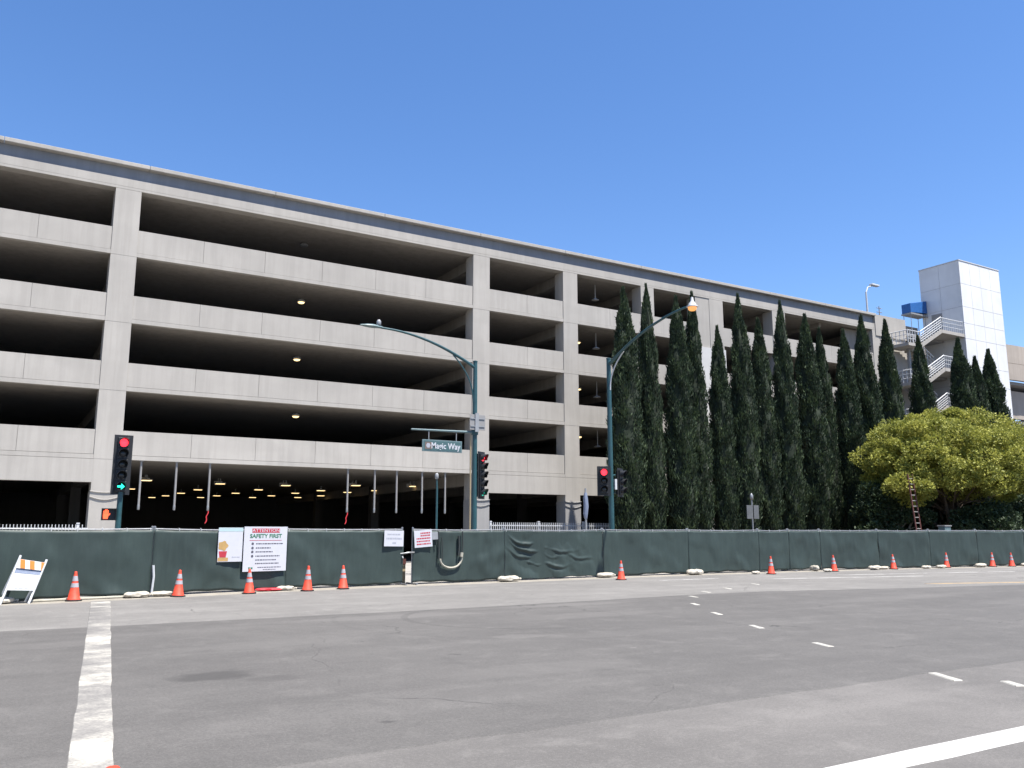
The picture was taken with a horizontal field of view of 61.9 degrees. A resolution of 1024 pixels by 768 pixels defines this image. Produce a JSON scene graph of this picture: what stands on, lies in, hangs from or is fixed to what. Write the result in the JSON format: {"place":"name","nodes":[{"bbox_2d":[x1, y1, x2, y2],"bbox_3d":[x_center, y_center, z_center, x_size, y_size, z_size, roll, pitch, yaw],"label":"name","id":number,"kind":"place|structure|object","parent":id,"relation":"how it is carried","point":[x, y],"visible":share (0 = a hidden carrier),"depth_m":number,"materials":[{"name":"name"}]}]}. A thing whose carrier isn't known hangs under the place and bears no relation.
{"place":"outdoors","nodes":[
{"label":"outdoors","id":0,"kind":"place"},
{"bbox_2d":[0,584,1023,767],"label":"road","id":1,"kind":"structure","parent":0,"point":[266,692],"depth_m":10.78,"materials":[{"name":"grey asphalt"}]},
{"bbox_2d":[67,600,113,767],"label":"stop line","id":2,"kind":"object","parent":1,"relation":"on","point":[92,724],"visible":0.99,"depth_m":8.56,"materials":[{"name":"white paint"}]},
{"bbox_2d":[71,749,110,755],"bbox_3d":[-3.204,2.809,6.497,0.298,0.014,0.123,5,-11,-25],"label":"stop line repaint","id":3,"kind":"object","parent":1,"relation":"on","point":[91,752],"visible":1,"depth_m":6.48,"materials":[{"name":"white paint"}]},
{"bbox_2d":[924,582,1018,583],"bbox_3d":[30.695,7.252,32.021,35.256,0.011,0.182,2,-10,-13],"label":"median line","id":4,"kind":"object","parent":1,"relation":"on","point":[983,582],"visible":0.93,"depth_m":28.57,"materials":[{"name":"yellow paint"}]},
{"bbox_2d":[0,0,1023,420],"label":"sky","id":5,"kind":"structure","parent":0,"point":[824,151],"materials":[{"name":"blue"}]},
{"bbox_2d":[320,563,708,585],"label":"forecourt","id":6,"kind":"structure","parent":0,"point":[407,572],"depth_m":34.17,"materials":[{"name":"concrete"}]},
{"bbox_2d":[2,523,87,530],"bbox_3d":[-27.033,6.243,32.262,19.700,2.080,0.200,6,-11,-30],"label":"picket fence","id":7,"kind":"object","parent":6,"relation":"on","point":[76,526],"visible":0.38,"depth_m":36.78,"materials":[{"name":"white metal"}]},
{"bbox_2d":[101,435,133,530],"bbox_3d":[-12.612,3.983,27.093,0.783,4.760,0.600,6,-11,-30],"label":"traffic signal","id":8,"kind":"object","parent":6,"relation":"on","point":[121,467],"visible":0.91,"depth_m":27.28,"materials":[{"name":"teal paint"}]},
{"bbox_2d":[360,320,488,529],"bbox_3d":[-3.388,2.493,33.025,5.547,9.730,0.560,6,-11,-30],"label":"street lamp","id":9,"kind":"object","parent":6,"relation":"on","point":[479,466],"visible":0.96,"depth_m":34.03,"materials":[{"name":"teal metal"}]},
{"bbox_2d":[422,431,461,452],"bbox_3d":[-2.732,2.269,33.456,1.730,0.800,0.054,6,-11,-30],"label":"street name sign","id":10,"kind":"object","parent":9,"relation":"hanging from","point":[442,446],"visible":1,"depth_m":33.40,"materials":[{"name":"teal metal"}]},
{"bbox_2d":[435,473,438,528],"bbox_3d":[-3.213,5.855,36.099,0.160,4.160,0.152,6,-11,-30],"label":"thin post","id":11,"kind":"object","parent":6,"relation":"on","point":[436,478],"visible":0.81,"depth_m":36.23,"materials":[{"name":"metal"}]},
{"bbox_2d":[597,297,697,529],"bbox_3d":[5.535,2.273,33.481,1.421,10.320,6.045,6,-11,-30],"label":"street lamp","id":12,"kind":"object","parent":6,"relation":"on","point":[606,486],"visible":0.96,"depth_m":35.45,"materials":[{"name":"metal"}]},
{"bbox_2d":[276,568,1023,767],"bbox_3d":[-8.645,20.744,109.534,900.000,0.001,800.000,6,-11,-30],"label":"ground","id":13,"kind":"structure","parent":0,"point":[824,728],"depth_m":7.12,"materials":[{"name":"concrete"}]},
{"bbox_2d":[0,136,910,562],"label":"parking garage","id":14,"kind":"structure","parent":13,"relation":"on","point":[164,318],"depth_m":49.64,"materials":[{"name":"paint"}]},
{"bbox_2d":[137,460,142,509],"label":"hanging pipe","id":15,"kind":"object","parent":14,"relation":"hanging from","point":[139,487],"visible":1,"depth_m":40.60,"materials":[{"name":"metal"}]},
{"bbox_2d":[172,462,178,509],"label":"hanging pipe","id":16,"kind":"object","parent":14,"relation":"hanging from","point":[175,485],"visible":1,"depth_m":41.42,"materials":[{"name":"metal"}]},
{"bbox_2d":[205,463,212,522],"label":"hanging pipe","id":17,"kind":"object","parent":14,"relation":"hanging from","point":[208,492],"visible":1,"depth_m":42.19,"materials":[{"name":"metal"}]},
{"bbox_2d":[345,469,348,523],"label":"hanging pipe","id":18,"kind":"object","parent":14,"relation":"hanging from","point":[347,486],"visible":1,"depth_m":45.84,"materials":[{"name":"metal"}]},
{"bbox_2d":[373,470,375,512],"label":"hanging pipe","id":19,"kind":"object","parent":14,"relation":"hanging from","point":[374,489],"visible":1,"depth_m":46.65,"materials":[{"name":"metal"}]},
{"bbox_2d":[395,471,397,512],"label":"hanging pipe","id":20,"kind":"object","parent":14,"relation":"hanging from","point":[396,492],"visible":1,"depth_m":47.30,"materials":[{"name":"metal"}]},
{"bbox_2d":[420,472,422,512],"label":"hanging pipe","id":21,"kind":"object","parent":14,"relation":"hanging from","point":[421,511],"visible":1,"depth_m":48.08,"materials":[{"name":"metal"}]},
{"bbox_2d":[444,472,445,513],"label":"hanging pipe","id":22,"kind":"object","parent":14,"relation":"hanging from","point":[444,493],"visible":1,"depth_m":48.82,"materials":[{"name":"metal"}]},
{"bbox_2d":[865,283,878,311],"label":"roof lamp","id":23,"kind":"object","parent":14,"relation":"on","point":[873,285],"visible":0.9,"depth_m":82.59,"materials":[{"name":"white metal"}]},
{"bbox_2d":[0,564,1023,630],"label":"roadside strip","id":24,"kind":"object","parent":13,"relation":"on","point":[198,608],"visible":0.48,"depth_m":22.80,"materials":[{"name":"concrete"}]},
{"bbox_2d":[301,566,313,591],"bbox_3d":[-5.874,5.595,24.566,0.369,0.710,0.369,-4,-11,28],"label":"traffic cone","id":25,"kind":"object","parent":24,"relation":"on","point":[307,585],"visible":1,"depth_m":24.47,"materials":[{"name":"orange plastic"}]},
{"bbox_2d":[402,559,405,583],"bbox_3d":[-3.641,6.171,28.116,0.230,0.800,0.170,6,-11,-30],"label":"wooden post","id":26,"kind":"object","parent":24,"relation":"on","point":[403,575],"visible":0.35,"depth_m":28.08,"materials":[{"name":"brown wood"}]},
{"bbox_2d":[0,565,1023,605],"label":"gutter","id":27,"kind":"object","parent":24,"relation":"on","point":[349,587],"visible":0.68,"depth_m":27.57,"materials":[{"name":"concrete"}]},
{"bbox_2d":[0,597,18,603],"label":"sandbag","id":28,"kind":"object","parent":27,"relation":"on","point":[8,599],"visible":0.91,"depth_m":20.11,"materials":[{"name":"fabric"}]},
{"bbox_2d":[0,555,47,604],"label":"barricade","id":29,"kind":"object","parent":27,"relation":"on","point":[27,580],"visible":0.94,"depth_m":20.38,"materials":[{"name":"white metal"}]},
{"bbox_2d":[65,571,81,601],"bbox_3d":[-10.758,4.973,20.993,0.369,0.710,0.369,6,-11,-30],"label":"traffic cone","id":30,"kind":"object","parent":27,"relation":"on","point":[73,595],"visible":1,"depth_m":20.91,"materials":[{"name":"orange plastic"}]},
{"bbox_2d":[0,526,153,600],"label":"fence panel","id":31,"kind":"object","parent":27,"relation":"on","point":[110,563],"visible":0.88,"depth_m":21.63,"materials":[{"name":"fabric"}]},
{"bbox_2d":[31,596,124,601],"bbox_3d":[-10.781,5.341,21.221,2.235,0.058,0.082,8,-13,-40],"label":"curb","id":32,"kind":"object","parent":27,"relation":"on","point":[64,599],"visible":0.87,"depth_m":21.28,"materials":[{"name":"beige concrete"}]},
{"bbox_2d":[124,591,152,597],"bbox_3d":[-9.630,5.426,22.017,0.740,0.156,0.339,9,-13,-42],"label":"sandbag","id":33,"kind":"object","parent":27,"relation":"on","point":[136,594],"visible":1,"depth_m":21.89,"materials":[{"name":"fabric"}]},
{"bbox_2d":[150,591,172,596],"bbox_3d":[-9.173,5.515,22.460,0.658,0.136,0.309,5,-11,-25],"label":"sandbag","id":34,"kind":"object","parent":27,"relation":"on","point":[161,593],"visible":0.88,"depth_m":22.35,"materials":[{"name":"fabric"}]},
{"bbox_2d":[170,570,185,596],"bbox_3d":[-8.744,5.231,22.409,0.369,0.689,0.369,-2,-10,19],"label":"traffic cone","id":35,"kind":"object","parent":27,"relation":"on","point":[178,590],"visible":1,"depth_m":22.32,"materials":[{"name":"orange plastic"}]},
{"bbox_2d":[149,526,284,596],"bbox_3d":[-8.182,4.936,24.038,4.026,1.835,0.836,9,-13,-41],"label":"fence panel","id":36,"kind":"object","parent":27,"relation":"on","point":[191,554],"visible":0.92,"depth_m":23.50,"materials":[{"name":"fabric"}]},
{"bbox_2d":[217,528,242,561],"bbox_3d":[-7.969,4.546,24.145,0.720,0.950,0.016,9,-13,-41],"label":"poster","id":37,"kind":"object","parent":36,"relation":"attached to","point":[230,542],"visible":1,"depth_m":24.14,"materials":[{"name":"grey paper"}]},
{"bbox_2d":[242,527,287,571],"bbox_3d":[-7.168,4.793,24.805,1.340,1.270,0.020,9,-13,-41],"label":"safety sign","id":38,"kind":"object","parent":36,"relation":"attached to","point":[264,548],"visible":0.99,"depth_m":24.79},
{"bbox_2d":[242,569,255,593],"bbox_3d":[-7.240,5.436,23.524,0.369,0.667,0.369,2,-9,-21],"label":"traffic cone","id":39,"kind":"object","parent":27,"relation":"on","point":[249,588],"visible":1,"depth_m":23.43,"materials":[{"name":"orange plastic"}]},
{"bbox_2d":[255,588,281,590],"bbox_3d":[-6.968,5.883,24.445,0.800,0.092,0.274,6,-11,-30],"label":"red bag","id":40,"kind":"object","parent":27,"relation":"on","point":[267,589],"visible":1,"depth_m":24.33,"materials":[{"name":"fabric"}]},
{"bbox_2d":[277,586,296,590],"bbox_3d":[-6.535,5.919,24.767,0.617,0.132,0.267,7,-12,-36],"label":"sandbag","id":41,"kind":"object","parent":27,"relation":"on","point":[287,587],"visible":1,"depth_m":24.66,"materials":[{"name":"fabric"}]},
{"bbox_2d":[337,565,348,588],"bbox_3d":[-5.031,5.756,25.427,0.369,0.689,0.369,1,-11,-11],"label":"traffic cone","id":42,"kind":"object","parent":27,"relation":"on","point":[343,582],"visible":1,"depth_m":25.33,"materials":[{"name":"orange plastic"}]},
{"bbox_2d":[285,527,406,586],"bbox_3d":[-5.143,5.359,26.468,4.046,1.835,0.842,7,-12,-36],"label":"fence panel","id":43,"kind":"object","parent":27,"relation":"on","point":[364,558],"visible":0.94,"depth_m":26.36,"materials":[{"name":"fabric"}]},
{"bbox_2d":[384,530,403,545],"bbox_3d":[-3.788,4.960,27.396,0.708,0.512,0.011,7,-12,-36],"label":"notice","id":44,"kind":"object","parent":43,"relation":"attached to","point":[393,538],"visible":1,"depth_m":27.39,"materials":[{"name":"grey paper"}]},
{"bbox_2d":[406,527,504,584],"bbox_3d":[-1.787,5.768,28.817,3.652,1.835,0.842,7,-12,-34],"label":"fence panel","id":45,"kind":"object","parent":27,"relation":"on","point":[483,553],"visible":0.98,"depth_m":28.80,"materials":[{"name":"fabric"}]},
{"bbox_2d":[414,530,431,547],"bbox_3d":[-2.911,5.077,28.012,0.696,0.594,0.011,7,-12,-34],"label":"notice","id":46,"kind":"object","parent":45,"relation":"attached to","point":[422,538],"visible":1,"depth_m":28.00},
{"bbox_2d":[437,531,462,568],"bbox_3d":[-2.059,5.546,28.522,0.999,1.234,0.131,6,-11,-30],"label":"hose","id":47,"kind":"object","parent":45,"relation":"hanging from","point":[460,554],"visible":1,"depth_m":28.42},
{"bbox_2d":[497,575,520,580],"bbox_3d":[-0.068,6.657,29.223,0.946,0.199,0.434,7,-12,-33],"label":"sandbag","id":48,"kind":"object","parent":27,"relation":"on","point":[509,578],"visible":1,"depth_m":29.04,"materials":[{"name":"fabric"}]},
{"bbox_2d":[504,528,602,578],"bbox_3d":[1.566,6.173,31.144,4.668,1.835,0.842,7,-12,-35],"label":"fence panel","id":49,"kind":"object","parent":27,"relation":"on","point":[535,554],"visible":0.98,"depth_m":31.00,"materials":[{"name":"fabric"}]},
{"bbox_2d":[597,572,615,577],"bbox_3d":[3.526,7.119,31.834,0.905,0.188,0.424,7,-12,-36],"label":"sandbag","id":50,"kind":"object","parent":27,"relation":"on","point":[605,574],"visible":1,"depth_m":31.62,"materials":[{"name":"fabric"}]},
{"bbox_2d":[602,528,688,575],"bbox_3d":[5.279,6.594,33.568,4.328,1.835,0.846,6,-11,-30],"label":"fence panel","id":51,"kind":"object","parent":27,"relation":"on","point":[638,552],"visible":0.98,"depth_m":33.48,"materials":[{"name":"fabric"}]},
{"bbox_2d":[686,569,703,574],"bbox_3d":[7.317,7.472,33.959,1.028,0.219,0.446,9,-13,-42],"label":"sandbag","id":52,"kind":"object","parent":27,"relation":"on","point":[694,571],"visible":1,"depth_m":33.71,"materials":[{"name":"fabric"}]},
{"bbox_2d":[687,528,765,572],"bbox_3d":[8.838,6.952,35.622,3.949,1.835,0.841,6,-11,-29],"label":"fence panel","id":53,"kind":"object","parent":27,"relation":"on","point":[710,550],"visible":0.98,"depth_m":35.54,"materials":[{"name":"fabric"}]},
{"bbox_2d":[757,528,796,571],"bbox_3d":[11.324,7.191,36.998,1.778,1.835,0.921,6,-11,-30],"label":"fence panel","id":54,"kind":"object","parent":27,"relation":"on","point":[774,545],"visible":0.97,"depth_m":36.95,"materials":[{"name":"fabric"}]},
{"bbox_2d":[787,528,822,570],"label":"fence panel","id":55,"kind":"object","parent":27,"relation":"on","point":[804,549],"visible":0.97,"depth_m":37.79,"materials":[{"name":"fabric"}]},
{"bbox_2d":[819,529,879,568],"bbox_3d":[15.422,7.548,39.050,3.679,1.835,0.842,5,-11,-25],"label":"fence panel","id":56,"kind":"object","parent":27,"relation":"on","point":[853,549],"visible":0.9,"depth_m":39.00,"materials":[{"name":"fabric"}]},
{"bbox_2d":[890,554,897,568],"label":"traffic cone","id":57,"kind":"object","parent":27,"relation":"on","point":[893,565],"visible":0.95,"depth_m":38.99,"materials":[{"name":"orange plastic"}]},
{"bbox_2d":[876,529,936,567],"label":"fence panel","id":58,"kind":"object","parent":27,"relation":"on","point":[907,549],"visible":0.91,"depth_m":40.36,"materials":[{"name":"fabric"}]},
{"bbox_2d":[928,529,985,566],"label":"fence panel","id":59,"kind":"object","parent":27,"relation":"on","point":[959,547],"visible":0.91,"depth_m":41.54,"materials":[{"name":"fabric"}]},
{"bbox_2d":[988,552,996,566],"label":"traffic cone","id":60,"kind":"object","parent":27,"relation":"on","point":[992,563],"visible":1,"depth_m":41.80,"materials":[{"name":"orange plastic"}]},
{"bbox_2d":[973,529,1023,566],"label":"fence panel","id":61,"kind":"object","parent":27,"relation":"on","point":[1001,546],"visible":0.94,"depth_m":42.68,"materials":[{"name":"fabric"}]},
{"bbox_2d":[1008,553,1015,566],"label":"traffic cone","id":62,"kind":"object","parent":27,"relation":"on","point":[1011,563],"visible":1,"depth_m":42.11,"materials":[{"name":"orange plastic"}]},
{"bbox_2d":[616,561,626,579],"bbox_3d":[3.873,6.619,30.328,0.369,0.667,0.369,-6,-10,38],"label":"traffic cone","id":63,"kind":"object","parent":24,"relation":"on","point":[620,576],"visible":1,"depth_m":30.23,"materials":[{"name":"orange plastic"}]},
{"bbox_2d":[766,556,775,573],"bbox_3d":[10.456,7.318,34.470,0.369,0.710,0.369,0,-10,-2],"label":"traffic cone","id":64,"kind":"object","parent":24,"relation":"on","point":[771,569],"visible":1,"depth_m":34.38,"materials":[{"name":"orange plastic"}]},
{"bbox_2d":[830,555,837,571],"bbox_3d":[13.889,7.745,36.856,0.369,0.689,0.369,7,-14,-41],"label":"traffic cone","id":65,"kind":"object","parent":24,"relation":"on","point":[833,566],"visible":0.92,"depth_m":36.76,"materials":[{"name":"orange plastic"}]},
{"bbox_2d":[772,576,904,578],"bbox_3d":[12.687,7.249,31.997,6.695,0.009,0.318,3,-10,-18],"label":"pale scuff","id":66,"kind":"object","parent":24,"relation":"on","point":[836,577],"visible":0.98,"depth_m":31.78,"materials":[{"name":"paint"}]},
{"bbox_2d":[839,571,1014,574],"bbox_3d":[17.332,7.837,35.378,9.202,0.009,0.368,4,-10,-19],"label":"pale scuff","id":67,"kind":"object","parent":24,"relation":"on","point":[920,573],"visible":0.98,"depth_m":34.91,"materials":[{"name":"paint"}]},
{"bbox_2d":[583,488,587,529],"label":"wrapped post","id":68,"kind":"object","parent":13,"relation":"on","point":[585,505],"visible":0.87,"depth_m":43.75,"materials":[{"name":"grey metal"}]},
{"bbox_2d":[826,726,1023,767],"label":"edge line","id":69,"kind":"object","parent":13,"relation":"on","point":[934,752],"visible":1,"depth_m":6.53,"materials":[{"name":"white paint"}]},
{"bbox_2d":[906,326,946,382],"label":"lobby wall","id":70,"kind":"structure","parent":13,"relation":"on","point":[934,342],"depth_m":76.18,"materials":[{"name":"concrete"}]},
{"bbox_2d":[901,301,927,331],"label":"blue canopy","id":71,"kind":"object","parent":70,"relation":"on","point":[916,310],"visible":0.81,"depth_m":77.27,"materials":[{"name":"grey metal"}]},
{"bbox_2d":[929,672,962,680],"bbox_3d":[5.049,3.412,9.952,0.132,0.011,0.555,1,-10,-3],"label":"lane marking","id":72,"kind":"object","parent":13,"relation":"on","point":[944,676],"visible":1,"depth_m":9.92,"materials":[{"name":"white paint"}]},
{"bbox_2d":[1000,681,1023,685],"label":"lane marking","id":73,"kind":"object","parent":13,"relation":"on","point":[1012,683],"visible":1,"depth_m":9.46,"materials":[{"name":"white paint"}]},
{"bbox_2d":[924,344,1023,426],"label":"ramp building","id":74,"kind":"structure","parent":0,"point":[1015,357],"depth_m":103.15,"materials":[{"name":"beige concrete"}]},
{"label":"planting soil","id":75,"kind":"structure","parent":0,"visible":0},
{"bbox_2d":[489,521,608,531],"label":"picket fence","id":76,"kind":"object","parent":75,"relation":"on","point":[538,525],"visible":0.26,"depth_m":49.39,"materials":[{"name":"white metal"}]},
{"bbox_2d":[604,285,650,529],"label":"cypress tree","id":77,"kind":"object","parent":75,"relation":"on","point":[629,453],"visible":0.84,"depth_m":49.14,"materials":[{"name":"green plant"}]},
{"bbox_2d":[636,282,668,529],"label":"cypress tree","id":78,"kind":"object","parent":75,"relation":"on","point":[653,432],"visible":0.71,"depth_m":50.53,"materials":[{"name":"green plant"}]},
{"bbox_2d":[662,294,699,529],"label":"cypress tree","id":79,"kind":"object","parent":75,"relation":"on","point":[680,435],"visible":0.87,"depth_m":50.99,"materials":[{"name":"green plant"}]},
{"bbox_2d":[685,290,716,529],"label":"cypress tree","id":80,"kind":"object","parent":75,"relation":"on","point":[705,504],"visible":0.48,"depth_m":52.41,"materials":[{"name":"green plant"}]},
{"bbox_2d":[707,324,742,529],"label":"cypress tree","id":81,"kind":"object","parent":75,"relation":"on","point":[726,483],"visible":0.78,"depth_m":53.09,"materials":[{"name":"green plant"}]},
{"bbox_2d":[729,292,765,529],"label":"cypress tree","id":82,"kind":"object","parent":75,"relation":"on","point":[742,384],"visible":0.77,"depth_m":53.91,"materials":[{"name":"green plant"}]},
{"bbox_2d":[746,493,758,529],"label":"panel sign","id":83,"kind":"object","parent":75,"relation":"on","point":[751,508],"visible":0.92,"depth_m":47.06,"materials":[{"name":"metal"}]},
{"bbox_2d":[751,317,786,531],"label":"cypress tree","id":84,"kind":"object","parent":75,"relation":"on","point":[770,455],"visible":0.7,"depth_m":55.29,"materials":[{"name":"green plant"}]},
{"bbox_2d":[771,299,809,529],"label":"cypress tree","id":85,"kind":"object","parent":75,"relation":"on","point":[789,436],"visible":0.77,"depth_m":56.07,"materials":[{"name":"green plant"}]},
{"bbox_2d":[794,312,837,529],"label":"cypress tree","id":86,"kind":"object","parent":75,"relation":"on","point":[817,459],"visible":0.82,"depth_m":57.12,"materials":[{"name":"green plant"}]},
{"bbox_2d":[815,327,844,529],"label":"cypress tree","id":87,"kind":"object","parent":75,"relation":"on","point":[831,425],"visible":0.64,"depth_m":58.68,"materials":[{"name":"green plant"}]},
{"bbox_2d":[832,328,867,531],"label":"cypress tree","id":88,"kind":"object","parent":75,"relation":"on","point":[849,416],"visible":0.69,"depth_m":59.31,"materials":[{"name":"green plant"}]},
{"bbox_2d":[853,313,886,526],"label":"cypress tree","id":89,"kind":"object","parent":75,"relation":"on","point":[869,390],"visible":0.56,"depth_m":61.35,"materials":[{"name":"green plant"}]},
{"bbox_2d":[877,318,904,430],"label":"cypress tree","id":90,"kind":"object","parent":75,"relation":"on","point":[891,387],"visible":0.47,"depth_m":63.11,"materials":[{"name":"green plant"}]},
{"bbox_2d":[848,476,937,546],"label":"dark shrub","id":91,"kind":"object","parent":75,"relation":"on","point":[880,511],"visible":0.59,"depth_m":53.17,"materials":[{"name":"green plant"}]},
{"bbox_2d":[907,474,921,531],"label":"ladder","id":92,"kind":"object","parent":75,"relation":"on","point":[913,511],"visible":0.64,"depth_m":50.70,"materials":[{"name":"red metal"}]},
{"bbox_2d":[908,334,945,522],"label":"cypress tree","id":93,"kind":"object","parent":75,"relation":"on","point":[923,398],"visible":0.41,"depth_m":64.56,"materials":[{"name":"green plant"}]},
{"bbox_2d":[889,317,964,531],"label":"outdoor staircase","id":94,"kind":"structure","parent":75,"relation":"on","point":[908,347],"depth_m":72.08,"materials":[{"name":"metal"}]},
{"bbox_2d":[848,406,1023,529],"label":"yellow green tree","id":95,"kind":"object","parent":75,"relation":"on","point":[968,456],"visible":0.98,"depth_m":52.95,"materials":[{"name":"green plant"}]},
{"bbox_2d":[906,478,967,529],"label":"dark shrub","id":96,"kind":"object","parent":75,"relation":"on","point":[939,521],"visible":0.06,"depth_m":57.17,"materials":[{"name":"green plant"}]},
{"bbox_2d":[937,525,951,529],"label":"utility box","id":97,"kind":"object","parent":75,"relation":"on","point":[944,527],"visible":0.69,"depth_m":49.15,"materials":[{"name":"teal paint"}]},
{"bbox_2d":[918,259,1012,419],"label":"elevator tower","id":98,"kind":"structure","parent":75,"relation":"on","point":[967,294],"depth_m":76.64,"materials":[{"name":"grey concrete"}]},
{"bbox_2d":[931,313,942,330],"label":"roof door","id":99,"kind":"structure","parent":98,"relation":"in","point":[936,316],"depth_m":77.05,"materials":[{"name":"grey metal"}]},
{"bbox_2d":[949,337,986,506],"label":"cypress tree","id":100,"kind":"object","parent":75,"relation":"on","point":[963,393],"visible":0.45,"depth_m":67.99,"materials":[{"name":"green plant"}]},
{"bbox_2d":[971,355,994,427],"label":"cypress tree","id":101,"kind":"object","parent":75,"relation":"on","point":[981,388],"visible":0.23,"depth_m":69.08,"materials":[{"name":"green plant"}]},
{"bbox_2d":[947,496,1023,531],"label":"dark shrub","id":102,"kind":"object","parent":75,"relation":"on","point":[993,516],"visible":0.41,"depth_m":52.20,"materials":[{"name":"green plant"}]},
{"bbox_2d":[962,494,1023,508],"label":"dark shrub","id":103,"kind":"object","parent":75,"relation":"on","point":[1019,498],"visible":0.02,"depth_m":59.73,"materials":[{"name":"green plant"}]},
{"bbox_2d":[982,348,1014,429],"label":"cypress tree","id":104,"kind":"object","parent":75,"relation":"on","point":[996,397],"visible":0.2,"depth_m":69.90,"materials":[{"name":"green plant"}]},
{"bbox_2d":[1004,501,1023,523],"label":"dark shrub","id":105,"kind":"object","parent":75,"relation":"on","point":[1018,507],"visible":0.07,"depth_m":55.62,"materials":[{"name":"green plant"}]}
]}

